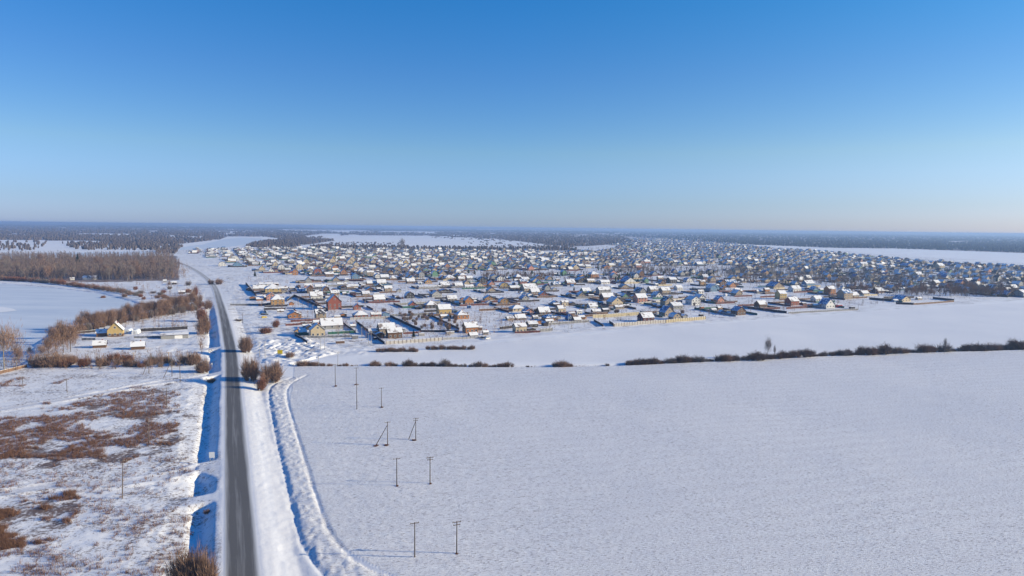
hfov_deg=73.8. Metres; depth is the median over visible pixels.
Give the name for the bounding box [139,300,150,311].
bare tree
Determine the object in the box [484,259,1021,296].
grove brush
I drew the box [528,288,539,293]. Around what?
house
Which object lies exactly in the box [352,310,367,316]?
house
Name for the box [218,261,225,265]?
house
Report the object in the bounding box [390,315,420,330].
fence
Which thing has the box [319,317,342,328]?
house
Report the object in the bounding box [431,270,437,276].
house
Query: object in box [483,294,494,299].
house
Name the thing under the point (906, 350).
bush
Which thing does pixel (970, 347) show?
bush
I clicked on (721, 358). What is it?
bush
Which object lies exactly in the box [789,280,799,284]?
house
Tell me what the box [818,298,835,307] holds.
house
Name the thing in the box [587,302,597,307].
house
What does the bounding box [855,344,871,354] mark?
bush
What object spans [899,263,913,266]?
house
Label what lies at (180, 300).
bare tree
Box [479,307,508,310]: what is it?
fence
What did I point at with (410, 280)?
house
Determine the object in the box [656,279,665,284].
house
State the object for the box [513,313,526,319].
house
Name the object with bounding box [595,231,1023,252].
distant forest
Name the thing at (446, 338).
fence
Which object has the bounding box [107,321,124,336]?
house
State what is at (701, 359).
bush
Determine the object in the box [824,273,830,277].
house
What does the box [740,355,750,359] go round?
bush
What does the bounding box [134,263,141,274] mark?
bare tree
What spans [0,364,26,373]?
fence
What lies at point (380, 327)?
house
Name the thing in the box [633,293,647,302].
house
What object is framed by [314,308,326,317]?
house
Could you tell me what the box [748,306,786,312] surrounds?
fence
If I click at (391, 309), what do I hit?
yard trees
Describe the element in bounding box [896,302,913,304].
fence
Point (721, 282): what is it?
house
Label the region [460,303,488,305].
fence
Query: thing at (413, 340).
fence
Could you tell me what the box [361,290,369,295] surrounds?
house
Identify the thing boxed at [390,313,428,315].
fence
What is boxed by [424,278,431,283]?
house
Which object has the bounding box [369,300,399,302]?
fence
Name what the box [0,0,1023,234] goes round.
sky
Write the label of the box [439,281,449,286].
house
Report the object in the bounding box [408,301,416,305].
house
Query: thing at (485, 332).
shed
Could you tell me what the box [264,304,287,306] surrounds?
fence
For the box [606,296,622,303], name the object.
house
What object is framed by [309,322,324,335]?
house
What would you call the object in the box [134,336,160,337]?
fence
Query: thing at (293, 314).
house
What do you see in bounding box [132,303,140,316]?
bare tree
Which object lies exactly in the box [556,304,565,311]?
house
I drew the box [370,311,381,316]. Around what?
house
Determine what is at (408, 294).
house
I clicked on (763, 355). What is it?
bush
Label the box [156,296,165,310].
bare tree
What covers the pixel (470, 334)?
house
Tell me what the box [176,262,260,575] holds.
asphalt road
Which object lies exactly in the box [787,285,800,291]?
house
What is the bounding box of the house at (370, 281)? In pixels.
[366,280,375,283]
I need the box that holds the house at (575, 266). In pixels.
[570,264,578,269]
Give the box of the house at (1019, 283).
[1012,281,1023,286]
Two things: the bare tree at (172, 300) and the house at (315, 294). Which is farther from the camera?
the house at (315, 294)
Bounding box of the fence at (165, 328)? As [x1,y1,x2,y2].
[140,326,187,330]
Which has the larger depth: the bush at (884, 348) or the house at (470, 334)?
the house at (470, 334)
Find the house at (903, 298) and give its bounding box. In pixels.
[892,295,910,301]
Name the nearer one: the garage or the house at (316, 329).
the garage
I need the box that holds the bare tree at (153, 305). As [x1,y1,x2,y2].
[148,299,155,310]
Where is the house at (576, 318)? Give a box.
[572,316,581,320]
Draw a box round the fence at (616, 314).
[593,312,638,317]
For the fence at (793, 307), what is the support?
on the snow ground
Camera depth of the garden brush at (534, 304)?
670.55 m
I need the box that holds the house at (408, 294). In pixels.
[404,291,414,298]
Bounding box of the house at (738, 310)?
[731,306,745,314]
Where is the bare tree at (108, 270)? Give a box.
[105,266,111,274]
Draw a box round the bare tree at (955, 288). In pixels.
[952,284,958,291]
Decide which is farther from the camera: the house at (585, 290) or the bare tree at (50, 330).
the house at (585, 290)
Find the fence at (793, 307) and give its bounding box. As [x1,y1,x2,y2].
[786,305,811,308]
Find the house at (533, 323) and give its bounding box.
[526,320,538,326]
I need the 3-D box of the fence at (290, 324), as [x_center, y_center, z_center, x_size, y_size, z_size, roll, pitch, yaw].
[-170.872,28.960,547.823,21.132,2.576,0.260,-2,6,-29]
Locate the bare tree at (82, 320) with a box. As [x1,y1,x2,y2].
[75,316,86,330]
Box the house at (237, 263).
[233,261,241,265]
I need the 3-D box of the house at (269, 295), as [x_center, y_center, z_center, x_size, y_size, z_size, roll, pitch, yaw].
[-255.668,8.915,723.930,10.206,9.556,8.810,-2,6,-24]
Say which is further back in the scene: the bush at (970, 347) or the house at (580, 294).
the house at (580, 294)
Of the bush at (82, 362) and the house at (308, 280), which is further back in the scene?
the house at (308, 280)
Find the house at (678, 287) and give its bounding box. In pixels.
[673,285,682,289]
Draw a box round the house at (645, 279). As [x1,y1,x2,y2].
[642,277,648,282]
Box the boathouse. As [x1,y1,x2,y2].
[82,275,96,279]
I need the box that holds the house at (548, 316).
[541,313,557,319]
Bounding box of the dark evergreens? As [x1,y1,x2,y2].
[218,247,1022,295]
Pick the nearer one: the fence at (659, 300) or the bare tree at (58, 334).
the bare tree at (58, 334)
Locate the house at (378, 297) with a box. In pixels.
[372,294,385,300]
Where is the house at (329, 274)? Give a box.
[325,272,333,276]
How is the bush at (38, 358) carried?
on the snow ground
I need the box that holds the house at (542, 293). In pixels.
[538,291,548,295]
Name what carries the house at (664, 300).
on the snow ground
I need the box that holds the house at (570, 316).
[565,313,572,320]
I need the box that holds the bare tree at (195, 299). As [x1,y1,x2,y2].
[192,294,198,306]
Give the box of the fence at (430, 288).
[418,287,439,288]
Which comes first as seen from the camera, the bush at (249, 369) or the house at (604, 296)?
the bush at (249, 369)
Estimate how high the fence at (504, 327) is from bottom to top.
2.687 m
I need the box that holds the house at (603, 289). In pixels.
[595,286,610,293]
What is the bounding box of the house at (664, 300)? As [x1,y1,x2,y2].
[660,296,673,304]
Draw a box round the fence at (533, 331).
[515,330,539,332]
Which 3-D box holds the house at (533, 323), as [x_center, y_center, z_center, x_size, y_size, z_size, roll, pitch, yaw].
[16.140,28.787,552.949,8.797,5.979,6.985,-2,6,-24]
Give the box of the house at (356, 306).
[352,303,360,309]
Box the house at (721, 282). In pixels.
[716,280,726,284]
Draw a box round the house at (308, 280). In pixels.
[305,277,311,282]
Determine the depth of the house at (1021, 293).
866.97 m
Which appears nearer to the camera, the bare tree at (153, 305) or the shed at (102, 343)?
the shed at (102, 343)
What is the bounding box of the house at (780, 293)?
[775,290,786,298]
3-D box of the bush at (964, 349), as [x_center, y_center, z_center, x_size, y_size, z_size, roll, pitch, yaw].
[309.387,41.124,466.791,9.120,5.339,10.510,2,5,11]
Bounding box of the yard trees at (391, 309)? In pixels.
[248,276,972,338]
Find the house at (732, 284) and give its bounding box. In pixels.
[725,282,735,287]
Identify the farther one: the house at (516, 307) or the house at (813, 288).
the house at (813, 288)
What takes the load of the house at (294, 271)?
on the snow ground
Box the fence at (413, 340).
[386,337,442,343]
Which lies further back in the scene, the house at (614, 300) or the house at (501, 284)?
the house at (501, 284)
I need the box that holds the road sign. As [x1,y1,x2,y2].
[209,452,214,457]
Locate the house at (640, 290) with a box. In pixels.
[635,287,645,293]
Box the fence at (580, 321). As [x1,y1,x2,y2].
[548,320,588,324]
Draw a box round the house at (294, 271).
[292,268,297,274]
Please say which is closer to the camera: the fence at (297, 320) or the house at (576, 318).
the fence at (297, 320)
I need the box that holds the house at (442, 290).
[438,288,450,291]
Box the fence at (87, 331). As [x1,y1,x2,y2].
[77,330,95,332]
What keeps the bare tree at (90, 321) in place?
on the snow ground
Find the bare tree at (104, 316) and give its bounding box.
[99,309,107,321]
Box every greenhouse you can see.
[124,328,132,333]
[132,329,140,333]
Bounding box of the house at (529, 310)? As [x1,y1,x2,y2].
[521,307,533,312]
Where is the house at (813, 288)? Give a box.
[809,286,818,289]
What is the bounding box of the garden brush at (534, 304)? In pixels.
[259,279,991,340]
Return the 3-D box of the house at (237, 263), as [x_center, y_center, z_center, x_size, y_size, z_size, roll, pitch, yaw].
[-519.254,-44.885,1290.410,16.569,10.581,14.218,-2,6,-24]
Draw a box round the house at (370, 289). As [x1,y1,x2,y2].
[365,286,374,291]
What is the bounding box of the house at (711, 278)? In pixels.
[707,276,715,280]
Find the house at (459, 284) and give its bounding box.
[453,282,462,285]
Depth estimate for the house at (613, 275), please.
1093.21 m
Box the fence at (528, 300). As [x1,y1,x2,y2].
[517,299,539,301]
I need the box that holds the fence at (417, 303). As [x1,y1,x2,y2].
[395,301,440,304]
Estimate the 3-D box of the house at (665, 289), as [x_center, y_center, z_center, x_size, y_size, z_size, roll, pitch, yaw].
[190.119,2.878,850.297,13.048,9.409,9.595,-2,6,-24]
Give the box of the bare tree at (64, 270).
[60,267,66,275]
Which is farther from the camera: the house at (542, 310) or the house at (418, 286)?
the house at (418, 286)
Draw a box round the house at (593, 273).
[587,271,598,276]
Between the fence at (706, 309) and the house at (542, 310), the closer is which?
the house at (542, 310)
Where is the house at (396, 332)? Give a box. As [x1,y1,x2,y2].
[385,326,402,338]
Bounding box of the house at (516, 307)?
[508,304,523,311]
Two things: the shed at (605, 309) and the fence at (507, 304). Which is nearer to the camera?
the shed at (605, 309)
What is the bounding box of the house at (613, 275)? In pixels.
[610,272,617,277]
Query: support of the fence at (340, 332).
on the snow ground
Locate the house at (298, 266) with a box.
[295,263,302,269]
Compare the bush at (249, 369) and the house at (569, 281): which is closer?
the bush at (249, 369)
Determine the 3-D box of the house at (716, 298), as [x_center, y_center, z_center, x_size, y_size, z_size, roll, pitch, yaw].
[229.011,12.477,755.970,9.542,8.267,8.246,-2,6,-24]
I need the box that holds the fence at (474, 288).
[462,287,484,288]
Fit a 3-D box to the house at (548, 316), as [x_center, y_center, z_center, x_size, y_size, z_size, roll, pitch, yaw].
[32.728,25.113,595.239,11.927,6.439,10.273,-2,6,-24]
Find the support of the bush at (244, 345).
on the snow ground
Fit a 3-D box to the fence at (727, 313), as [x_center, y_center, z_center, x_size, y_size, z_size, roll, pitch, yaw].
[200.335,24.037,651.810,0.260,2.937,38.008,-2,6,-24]
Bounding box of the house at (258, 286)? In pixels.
[252,285,264,288]
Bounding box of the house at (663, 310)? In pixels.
[658,305,674,315]
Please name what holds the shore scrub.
on the snow ground
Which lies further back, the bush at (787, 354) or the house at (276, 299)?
the house at (276, 299)
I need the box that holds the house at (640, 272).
[636,270,644,275]
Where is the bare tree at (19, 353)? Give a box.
[12,344,23,359]
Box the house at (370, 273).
[366,270,373,275]
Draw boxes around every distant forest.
[0,225,632,253]
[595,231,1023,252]
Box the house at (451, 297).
[446,295,457,299]
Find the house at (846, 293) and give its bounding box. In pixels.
[837,288,852,298]
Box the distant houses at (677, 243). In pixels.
[188,237,1023,317]
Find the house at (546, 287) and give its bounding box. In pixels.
[541,284,550,289]
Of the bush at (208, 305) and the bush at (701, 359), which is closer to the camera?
the bush at (701, 359)
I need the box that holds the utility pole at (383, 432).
[376,422,387,444]
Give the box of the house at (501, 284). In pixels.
[499,282,508,286]
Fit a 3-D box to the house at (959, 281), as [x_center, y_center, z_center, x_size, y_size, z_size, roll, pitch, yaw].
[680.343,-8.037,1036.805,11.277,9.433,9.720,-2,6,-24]
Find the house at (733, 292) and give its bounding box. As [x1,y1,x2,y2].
[730,289,741,295]
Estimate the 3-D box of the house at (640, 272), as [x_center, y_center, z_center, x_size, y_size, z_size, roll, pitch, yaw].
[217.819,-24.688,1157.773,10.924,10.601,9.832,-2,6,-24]
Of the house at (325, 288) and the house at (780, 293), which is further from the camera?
the house at (325, 288)
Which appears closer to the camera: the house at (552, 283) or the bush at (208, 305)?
the bush at (208, 305)
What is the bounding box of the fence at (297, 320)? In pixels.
[291,318,319,321]
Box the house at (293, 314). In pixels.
[287,310,301,318]
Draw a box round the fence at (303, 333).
[295,332,308,335]
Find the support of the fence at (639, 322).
on the snow ground
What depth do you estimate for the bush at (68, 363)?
378.53 m
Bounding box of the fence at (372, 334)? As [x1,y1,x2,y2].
[356,321,384,343]
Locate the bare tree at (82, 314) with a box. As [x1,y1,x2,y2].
[78,309,87,325]
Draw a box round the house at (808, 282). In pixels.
[801,280,814,285]
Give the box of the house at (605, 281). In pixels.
[599,280,609,283]
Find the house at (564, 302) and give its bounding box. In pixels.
[560,299,568,305]
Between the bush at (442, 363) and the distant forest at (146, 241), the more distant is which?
the distant forest at (146, 241)
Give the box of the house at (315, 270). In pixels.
[313,268,321,273]
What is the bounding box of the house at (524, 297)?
[519,294,529,299]
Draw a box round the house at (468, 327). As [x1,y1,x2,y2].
[462,321,478,332]
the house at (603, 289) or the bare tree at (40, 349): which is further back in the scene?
the house at (603, 289)
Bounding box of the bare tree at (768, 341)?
[764,337,772,351]
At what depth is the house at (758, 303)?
704.12 m
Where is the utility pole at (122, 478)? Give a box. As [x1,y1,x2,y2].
[122,460,126,498]
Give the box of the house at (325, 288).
[321,286,329,290]
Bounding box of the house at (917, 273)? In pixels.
[912,272,923,276]
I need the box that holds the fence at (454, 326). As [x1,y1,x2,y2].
[429,313,458,329]
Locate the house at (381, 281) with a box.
[376,279,386,283]
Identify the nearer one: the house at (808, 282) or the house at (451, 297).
the house at (451, 297)
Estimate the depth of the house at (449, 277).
1026.59 m
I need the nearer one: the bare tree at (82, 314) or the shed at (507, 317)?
the bare tree at (82, 314)
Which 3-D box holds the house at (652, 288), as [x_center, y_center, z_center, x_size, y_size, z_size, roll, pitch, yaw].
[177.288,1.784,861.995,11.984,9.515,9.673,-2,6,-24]
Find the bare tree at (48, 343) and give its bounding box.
[41,332,56,351]
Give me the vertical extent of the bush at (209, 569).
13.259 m
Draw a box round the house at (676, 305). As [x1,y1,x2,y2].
[667,301,682,308]
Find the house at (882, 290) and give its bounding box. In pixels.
[871,287,884,292]
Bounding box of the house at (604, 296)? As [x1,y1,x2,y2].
[599,292,614,300]
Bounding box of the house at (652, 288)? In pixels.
[647,286,657,291]
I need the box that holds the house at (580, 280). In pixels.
[574,277,585,282]
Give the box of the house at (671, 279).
[666,277,676,282]
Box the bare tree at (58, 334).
[47,325,64,349]
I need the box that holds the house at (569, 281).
[564,279,575,283]
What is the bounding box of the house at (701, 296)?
[694,293,705,298]
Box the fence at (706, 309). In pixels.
[694,307,716,312]
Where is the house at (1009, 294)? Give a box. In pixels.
[995,290,1014,296]
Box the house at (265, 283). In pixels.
[259,282,272,285]
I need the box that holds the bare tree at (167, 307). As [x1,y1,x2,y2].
[161,298,171,310]
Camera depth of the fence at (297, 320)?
567.90 m
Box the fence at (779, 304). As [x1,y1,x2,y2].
[768,302,790,306]
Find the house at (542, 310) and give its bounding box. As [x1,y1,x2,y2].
[535,306,550,314]
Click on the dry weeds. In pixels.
(7, 542)
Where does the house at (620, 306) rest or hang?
on the snow ground
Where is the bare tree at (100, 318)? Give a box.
[94,309,103,325]
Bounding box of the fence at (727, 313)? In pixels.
[708,309,735,316]
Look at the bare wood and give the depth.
1069.60 m
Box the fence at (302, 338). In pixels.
[295,334,306,342]
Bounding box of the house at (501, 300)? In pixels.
[497,297,509,303]
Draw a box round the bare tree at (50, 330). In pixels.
[44,324,54,335]
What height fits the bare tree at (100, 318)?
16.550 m
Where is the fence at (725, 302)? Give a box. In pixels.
[716,301,734,303]
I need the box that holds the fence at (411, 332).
[403,331,420,333]
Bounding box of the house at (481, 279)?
[476,276,486,282]
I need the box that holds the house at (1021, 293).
[1013,289,1023,295]
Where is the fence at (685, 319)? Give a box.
[666,316,705,322]
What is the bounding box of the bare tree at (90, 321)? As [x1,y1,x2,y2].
[86,309,95,323]
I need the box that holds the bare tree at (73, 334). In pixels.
[61,321,81,351]
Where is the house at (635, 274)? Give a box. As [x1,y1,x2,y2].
[631,272,638,277]
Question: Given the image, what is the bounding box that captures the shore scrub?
[0,259,206,369]
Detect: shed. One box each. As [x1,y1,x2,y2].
[92,339,107,347]
[130,340,145,349]
[160,332,188,338]
[368,328,377,334]
[375,332,384,337]
[482,329,488,334]
[505,316,514,320]
[541,321,547,325]
[601,308,609,311]
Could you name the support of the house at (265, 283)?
on the snow ground
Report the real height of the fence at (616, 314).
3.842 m
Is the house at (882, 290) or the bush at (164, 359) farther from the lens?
the house at (882, 290)
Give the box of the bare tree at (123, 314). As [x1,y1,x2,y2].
[118,309,128,320]
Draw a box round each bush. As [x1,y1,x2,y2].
[26,360,37,366]
[34,354,48,366]
[35,355,51,367]
[47,351,65,366]
[58,359,73,367]
[61,353,77,363]
[74,355,92,366]
[93,355,106,365]
[94,322,100,328]
[105,351,119,361]
[107,317,114,325]
[120,351,134,363]
[124,358,140,366]
[141,359,153,365]
[149,355,158,364]
[157,355,170,362]
[162,548,194,575]
[167,536,209,575]
[177,354,185,363]
[178,305,185,312]
[183,350,199,364]
[192,536,221,575]
[193,357,211,372]
[194,313,211,333]
[195,305,207,320]
[203,297,212,308]
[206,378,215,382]
[215,277,223,284]
[235,336,254,352]
[238,354,262,381]
[254,369,267,390]
[257,325,272,333]
[257,359,285,383]
[270,317,280,327]
[284,349,295,356]
[294,360,309,365]
[368,359,381,365]
[402,359,414,365]
[427,362,435,366]
[436,358,450,366]
[503,360,514,366]
[552,359,569,366]
[639,359,648,364]
[649,355,657,363]
[665,357,676,363]
[674,354,691,362]
[692,355,706,361]
[712,354,726,361]
[718,353,733,361]
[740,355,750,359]
[748,351,764,360]
[751,352,767,360]
[765,353,774,358]
[777,349,792,357]
[785,350,803,357]
[797,349,810,356]
[804,347,817,356]
[827,351,835,355]
[833,349,844,355]
[836,349,854,355]
[854,349,866,354]
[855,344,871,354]
[864,347,880,354]
[877,341,894,354]
[896,347,910,352]
[914,344,936,352]
[935,341,953,351]
[959,343,980,350]
[960,346,968,350]
[971,341,991,350]
[984,341,1002,350]
[1006,337,1023,349]
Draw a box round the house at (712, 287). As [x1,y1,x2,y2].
[705,284,716,291]
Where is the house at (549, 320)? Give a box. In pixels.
[544,318,553,322]
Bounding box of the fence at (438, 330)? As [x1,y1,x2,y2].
[421,330,458,331]
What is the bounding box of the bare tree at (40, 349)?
[36,344,45,353]
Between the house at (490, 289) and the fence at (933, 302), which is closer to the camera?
the fence at (933, 302)
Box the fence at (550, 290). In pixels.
[541,290,558,291]
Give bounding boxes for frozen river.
[0,238,262,258]
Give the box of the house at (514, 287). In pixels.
[508,285,519,288]
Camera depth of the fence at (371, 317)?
588.82 m
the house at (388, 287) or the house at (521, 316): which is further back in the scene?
the house at (388, 287)
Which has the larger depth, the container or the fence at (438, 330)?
the fence at (438, 330)
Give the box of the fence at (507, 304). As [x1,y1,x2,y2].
[496,303,518,305]
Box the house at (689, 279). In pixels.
[683,277,692,281]
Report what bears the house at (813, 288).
on the snow ground
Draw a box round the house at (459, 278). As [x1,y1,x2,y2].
[457,276,464,280]
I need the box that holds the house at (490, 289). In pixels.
[485,287,494,291]
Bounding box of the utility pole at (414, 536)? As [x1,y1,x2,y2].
[410,521,418,556]
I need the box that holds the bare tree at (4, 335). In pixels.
[0,322,29,369]
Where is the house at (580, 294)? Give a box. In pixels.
[576,291,586,296]
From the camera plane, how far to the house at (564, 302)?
705.43 m
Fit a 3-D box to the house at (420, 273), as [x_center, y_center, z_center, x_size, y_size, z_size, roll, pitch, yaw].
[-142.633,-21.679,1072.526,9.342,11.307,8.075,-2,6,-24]
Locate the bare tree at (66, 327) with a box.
[45,320,73,352]
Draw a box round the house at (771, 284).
[765,281,783,288]
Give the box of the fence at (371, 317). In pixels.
[350,316,388,319]
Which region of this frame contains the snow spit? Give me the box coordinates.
[0,307,15,311]
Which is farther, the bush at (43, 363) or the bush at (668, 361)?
the bush at (668, 361)
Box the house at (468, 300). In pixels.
[463,296,473,303]
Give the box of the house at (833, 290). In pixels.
[823,285,835,293]
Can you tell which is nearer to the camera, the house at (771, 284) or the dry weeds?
the dry weeds
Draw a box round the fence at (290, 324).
[285,322,312,325]
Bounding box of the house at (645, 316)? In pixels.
[637,311,654,320]
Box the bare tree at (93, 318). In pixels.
[85,310,101,324]
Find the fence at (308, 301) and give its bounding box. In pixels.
[294,294,327,310]
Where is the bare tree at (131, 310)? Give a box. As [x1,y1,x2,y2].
[129,305,136,316]
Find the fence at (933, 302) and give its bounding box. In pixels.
[913,300,953,304]
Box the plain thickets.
[330,236,563,247]
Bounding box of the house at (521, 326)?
[512,322,526,331]
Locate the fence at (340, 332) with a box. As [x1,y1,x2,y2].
[328,330,354,333]
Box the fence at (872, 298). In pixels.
[869,297,891,300]
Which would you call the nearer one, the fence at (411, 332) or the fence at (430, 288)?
the fence at (411, 332)
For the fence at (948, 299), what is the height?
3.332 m
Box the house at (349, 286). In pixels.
[345,284,353,287]
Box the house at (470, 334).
[467,331,477,336]
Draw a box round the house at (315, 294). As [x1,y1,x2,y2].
[309,291,322,298]
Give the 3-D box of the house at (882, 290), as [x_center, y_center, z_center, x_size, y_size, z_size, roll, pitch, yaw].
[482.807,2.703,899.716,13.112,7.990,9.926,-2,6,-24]
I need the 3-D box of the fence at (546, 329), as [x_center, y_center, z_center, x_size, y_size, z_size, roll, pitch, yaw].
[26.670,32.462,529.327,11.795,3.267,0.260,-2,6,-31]
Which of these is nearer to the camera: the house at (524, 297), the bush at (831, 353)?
the bush at (831, 353)
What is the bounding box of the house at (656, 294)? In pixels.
[651,291,662,297]
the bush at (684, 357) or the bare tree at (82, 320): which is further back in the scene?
the bare tree at (82, 320)
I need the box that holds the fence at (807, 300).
[799,299,815,302]
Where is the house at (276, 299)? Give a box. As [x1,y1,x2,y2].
[270,294,284,304]
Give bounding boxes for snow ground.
[0,223,1023,575]
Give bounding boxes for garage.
[95,328,107,336]
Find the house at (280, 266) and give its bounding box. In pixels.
[277,264,284,269]
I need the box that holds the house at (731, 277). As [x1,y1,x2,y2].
[727,275,736,279]
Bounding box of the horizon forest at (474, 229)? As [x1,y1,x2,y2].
[0,222,1023,237]
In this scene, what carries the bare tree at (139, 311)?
on the snow ground
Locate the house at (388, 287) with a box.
[383,285,392,290]
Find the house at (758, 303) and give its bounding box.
[754,300,767,307]
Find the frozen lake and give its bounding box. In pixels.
[0,284,141,365]
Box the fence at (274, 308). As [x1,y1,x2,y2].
[264,307,285,309]
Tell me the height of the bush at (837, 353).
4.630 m
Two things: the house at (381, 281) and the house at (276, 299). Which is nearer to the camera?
the house at (276, 299)
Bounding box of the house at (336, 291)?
[330,289,339,294]
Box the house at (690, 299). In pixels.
[685,295,700,304]
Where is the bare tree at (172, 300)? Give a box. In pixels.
[168,295,176,306]
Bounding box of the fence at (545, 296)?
[537,295,555,297]
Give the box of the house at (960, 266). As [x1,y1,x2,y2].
[955,264,963,270]
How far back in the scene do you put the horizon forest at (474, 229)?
19282.76 m
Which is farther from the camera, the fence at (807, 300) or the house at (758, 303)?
the fence at (807, 300)
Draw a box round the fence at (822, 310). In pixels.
[788,308,857,313]
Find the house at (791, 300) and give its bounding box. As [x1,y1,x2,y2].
[784,296,799,305]
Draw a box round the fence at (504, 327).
[500,325,511,328]
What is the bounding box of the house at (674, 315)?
[668,312,681,318]
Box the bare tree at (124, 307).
[120,303,129,316]
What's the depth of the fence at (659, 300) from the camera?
753.34 m
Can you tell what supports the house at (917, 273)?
on the snow ground
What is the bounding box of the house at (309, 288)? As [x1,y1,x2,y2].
[306,285,312,293]
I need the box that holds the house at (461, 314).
[454,309,468,318]
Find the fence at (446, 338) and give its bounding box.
[443,336,486,339]
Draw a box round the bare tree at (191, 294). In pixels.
[186,290,194,302]
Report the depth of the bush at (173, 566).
149.52 m
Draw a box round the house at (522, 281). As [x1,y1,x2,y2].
[518,279,526,284]
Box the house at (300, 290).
[296,288,306,292]
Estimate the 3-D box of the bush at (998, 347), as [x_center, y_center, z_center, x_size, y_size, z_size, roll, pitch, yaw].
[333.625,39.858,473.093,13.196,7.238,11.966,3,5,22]
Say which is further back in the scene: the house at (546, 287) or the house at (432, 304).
the house at (546, 287)
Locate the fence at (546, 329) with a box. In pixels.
[540,327,552,331]
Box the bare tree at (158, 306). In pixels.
[155,301,160,315]
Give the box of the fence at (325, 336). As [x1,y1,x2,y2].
[301,335,351,337]
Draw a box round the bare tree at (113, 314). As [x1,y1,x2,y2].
[109,307,117,322]
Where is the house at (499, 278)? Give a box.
[495,275,503,280]
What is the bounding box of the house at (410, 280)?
[405,278,414,283]
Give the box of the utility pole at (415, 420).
[408,418,418,439]
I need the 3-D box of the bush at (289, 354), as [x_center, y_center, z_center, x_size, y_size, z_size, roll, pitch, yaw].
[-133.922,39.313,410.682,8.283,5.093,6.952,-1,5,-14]
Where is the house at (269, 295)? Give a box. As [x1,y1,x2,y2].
[266,292,274,300]
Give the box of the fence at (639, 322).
[613,320,665,326]
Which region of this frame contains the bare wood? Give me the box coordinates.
[0,249,179,279]
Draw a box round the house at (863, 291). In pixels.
[858,290,868,293]
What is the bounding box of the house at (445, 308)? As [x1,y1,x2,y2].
[436,303,451,313]
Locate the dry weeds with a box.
[0,376,197,575]
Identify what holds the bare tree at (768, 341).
on the snow ground
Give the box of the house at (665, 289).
[658,286,670,292]
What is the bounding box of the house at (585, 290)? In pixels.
[579,287,590,292]
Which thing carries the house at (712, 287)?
on the snow ground
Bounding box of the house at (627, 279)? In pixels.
[620,277,636,281]
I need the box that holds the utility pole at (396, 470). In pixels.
[393,458,399,485]
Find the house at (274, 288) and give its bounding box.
[264,284,281,292]
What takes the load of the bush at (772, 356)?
on the snow ground
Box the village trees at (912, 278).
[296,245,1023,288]
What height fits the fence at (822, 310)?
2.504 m
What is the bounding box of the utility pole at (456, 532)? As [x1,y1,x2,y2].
[452,520,460,552]
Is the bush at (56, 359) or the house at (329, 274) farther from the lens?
the house at (329, 274)
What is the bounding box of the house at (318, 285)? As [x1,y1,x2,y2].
[314,284,327,286]
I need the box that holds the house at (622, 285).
[618,284,628,287]
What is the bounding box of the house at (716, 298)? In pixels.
[713,295,724,301]
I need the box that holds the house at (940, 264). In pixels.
[934,263,944,267]
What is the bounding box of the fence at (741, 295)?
[734,295,751,296]
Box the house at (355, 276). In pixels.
[351,273,359,278]
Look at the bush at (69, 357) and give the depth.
384.84 m
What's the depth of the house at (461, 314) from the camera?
595.78 m
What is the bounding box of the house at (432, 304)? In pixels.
[424,300,436,307]
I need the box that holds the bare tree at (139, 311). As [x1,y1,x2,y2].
[135,302,143,317]
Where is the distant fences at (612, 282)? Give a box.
[189,238,1023,297]
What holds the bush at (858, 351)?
on the snow ground
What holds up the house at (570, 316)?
on the snow ground
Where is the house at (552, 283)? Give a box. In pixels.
[550,281,559,285]
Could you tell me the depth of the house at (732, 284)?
957.40 m
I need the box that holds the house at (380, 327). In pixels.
[376,322,395,332]
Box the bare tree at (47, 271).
[43,266,51,276]
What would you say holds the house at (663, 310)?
on the snow ground
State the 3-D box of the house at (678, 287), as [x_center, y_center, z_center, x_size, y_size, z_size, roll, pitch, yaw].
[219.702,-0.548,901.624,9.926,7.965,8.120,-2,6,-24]
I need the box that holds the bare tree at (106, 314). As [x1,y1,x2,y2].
[105,309,110,322]
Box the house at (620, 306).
[613,304,624,308]
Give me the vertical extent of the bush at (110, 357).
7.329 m
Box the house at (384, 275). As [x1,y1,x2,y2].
[380,274,388,277]
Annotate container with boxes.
[336,340,344,343]
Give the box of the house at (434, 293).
[429,290,441,296]
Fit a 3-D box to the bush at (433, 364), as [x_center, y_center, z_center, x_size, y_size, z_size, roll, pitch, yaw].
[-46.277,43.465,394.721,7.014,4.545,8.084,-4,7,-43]
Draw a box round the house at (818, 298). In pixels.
[810,295,821,300]
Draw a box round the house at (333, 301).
[326,294,341,309]
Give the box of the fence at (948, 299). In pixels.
[933,297,953,300]
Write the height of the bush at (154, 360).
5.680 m
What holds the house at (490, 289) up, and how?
on the snow ground
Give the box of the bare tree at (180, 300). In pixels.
[175,294,185,307]
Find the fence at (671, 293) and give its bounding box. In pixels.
[662,293,682,294]
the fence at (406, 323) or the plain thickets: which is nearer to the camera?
the fence at (406, 323)
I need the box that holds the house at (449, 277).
[443,275,455,278]
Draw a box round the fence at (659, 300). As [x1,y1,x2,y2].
[639,298,685,303]
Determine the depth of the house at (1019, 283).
1016.95 m
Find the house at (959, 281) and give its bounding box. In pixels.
[954,279,963,284]
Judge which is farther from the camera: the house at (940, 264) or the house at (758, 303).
the house at (940, 264)
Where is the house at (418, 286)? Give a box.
[417,285,434,287]
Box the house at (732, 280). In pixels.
[724,279,737,283]
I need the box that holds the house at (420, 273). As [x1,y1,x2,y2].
[418,271,423,277]
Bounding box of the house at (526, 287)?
[520,283,537,290]
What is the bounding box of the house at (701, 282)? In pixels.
[699,280,705,284]
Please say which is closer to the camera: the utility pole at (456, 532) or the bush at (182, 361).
the utility pole at (456, 532)

